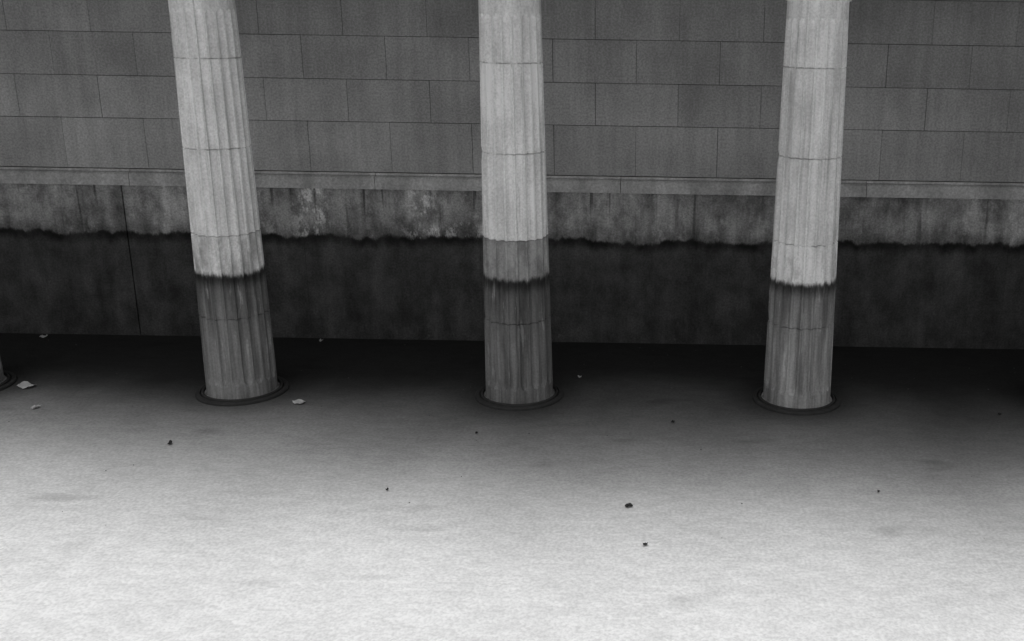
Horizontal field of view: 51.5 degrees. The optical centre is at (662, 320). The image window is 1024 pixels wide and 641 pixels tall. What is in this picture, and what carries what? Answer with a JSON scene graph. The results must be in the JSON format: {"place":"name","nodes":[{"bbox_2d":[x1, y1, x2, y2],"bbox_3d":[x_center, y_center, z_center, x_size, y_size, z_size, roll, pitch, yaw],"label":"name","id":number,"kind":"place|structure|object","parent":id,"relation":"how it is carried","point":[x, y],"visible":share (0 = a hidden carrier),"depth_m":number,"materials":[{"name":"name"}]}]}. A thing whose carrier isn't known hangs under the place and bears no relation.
{"place":"outdoors","nodes":[
{"label":"outdoors","id":0,"kind":"place"},
{"bbox_2d":[0,333,1023,640],"bbox_3d":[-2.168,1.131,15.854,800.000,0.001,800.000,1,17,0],"label":"ground","id":1,"kind":"structure","parent":0,"point":[282,517],"depth_m":12.50,"materials":[{"name":"concrete"}]},
{"bbox_2d":[0,357,6,382],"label":"shaft","id":2,"kind":"object","parent":1,"relation":"on","point":[3,377],"visible":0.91,"depth_m":15.95,"materials":[{"name":"stone"}]},
{"bbox_2d":[0,370,16,390],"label":"collar","id":3,"kind":"object","parent":1,"relation":"on","point":[10,380],"visible":0.93,"depth_m":15.99,"materials":[{"name":"concrete"}]},
{"bbox_2d":[17,381,35,388],"bbox_3d":[-9.654,0.980,15.849,0.287,0.042,0.208,9,19,27],"label":"paper scrap","id":4,"kind":"object","parent":1,"relation":"on","point":[23,384],"visible":1,"depth_m":15.85,"materials":[{"name":"white paper"}]},
{"bbox_2d":[168,0,279,398],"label":"shaft","id":5,"kind":"object","parent":1,"relation":"on","point":[234,315],"visible":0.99,"depth_m":14.72,"materials":[{"name":"stone"}]},
{"bbox_2d":[195,376,288,405],"bbox_3d":[-6.368,1.042,15.848,1.330,0.084,1.330,-7,18,-26],"label":"collar","id":6,"kind":"object","parent":1,"relation":"on","point":[280,390],"visible":0.68,"depth_m":15.41,"materials":[{"name":"concrete"}]},
{"bbox_2d":[292,399,305,403],"bbox_3d":[-5.343,1.193,15.363,0.195,0.040,0.147,10,19,29],"label":"paper scrap","id":7,"kind":"object","parent":1,"relation":"on","point":[299,401],"visible":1,"depth_m":15.36,"materials":[{"name":"white paper"}]},
{"bbox_2d":[0,183,1023,348],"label":"retaining wall","id":8,"kind":"structure","parent":1,"relation":"on","point":[408,265],"depth_m":18.03,"materials":[{"name":"concrete"}]},
{"bbox_2d":[0,166,1023,199],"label":"string course","id":9,"kind":"object","parent":8,"relation":"on","point":[473,182],"visible":0.87,"depth_m":17.55,"materials":[{"name":"stone"}]},
{"bbox_2d":[0,0,1023,176],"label":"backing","id":10,"kind":"object","parent":9,"relation":"on","point":[556,82],"depth_m":17.16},
{"bbox_2d":[0,0,1023,181],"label":"granite panels","id":11,"kind":"object","parent":10,"relation":"attached to","point":[129,132],"visible":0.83,"depth_m":17.17,"materials":[{"name":"grey stone"}]},
{"bbox_2d":[8,344,1016,511],"bbox_3d":[-2.102,1.413,14.884,19.739,0.014,6.815,1,17,0],"label":"scattered debris","id":12,"kind":"object","parent":1,"relation":"on","point":[528,433],"visible":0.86,"depth_m":14.98,"materials":[{"name":"grey"}]},
{"bbox_2d":[478,0,554,403],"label":"shaft","id":13,"kind":"object","parent":1,"relation":"on","point":[518,354],"visible":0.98,"depth_m":14.69,"materials":[{"name":"stone"}]},
{"bbox_2d":[475,383,563,410],"bbox_3d":[-2.168,1.109,15.848,1.330,0.084,1.330,1,17,0],"label":"collar","id":14,"kind":"object","parent":1,"relation":"on","point":[483,400],"visible":0.67,"depth_m":15.40,"materials":[{"name":"concrete"}]},
{"bbox_2d":[752,386,840,415],"bbox_3d":[2.031,1.177,15.848,1.330,0.084,1.330,9,18,26],"label":"collar","id":15,"kind":"object","parent":1,"relation":"on","point":[760,401],"visible":0.67,"depth_m":15.40,"materials":[{"name":"concrete"}]},
{"bbox_2d":[761,0,851,408],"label":"column","id":16,"kind":"object","parent":1,"relation":"on","point":[799,349],"visible":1,"depth_m":14.68,"materials":[{"name":"stone"}]}
]}

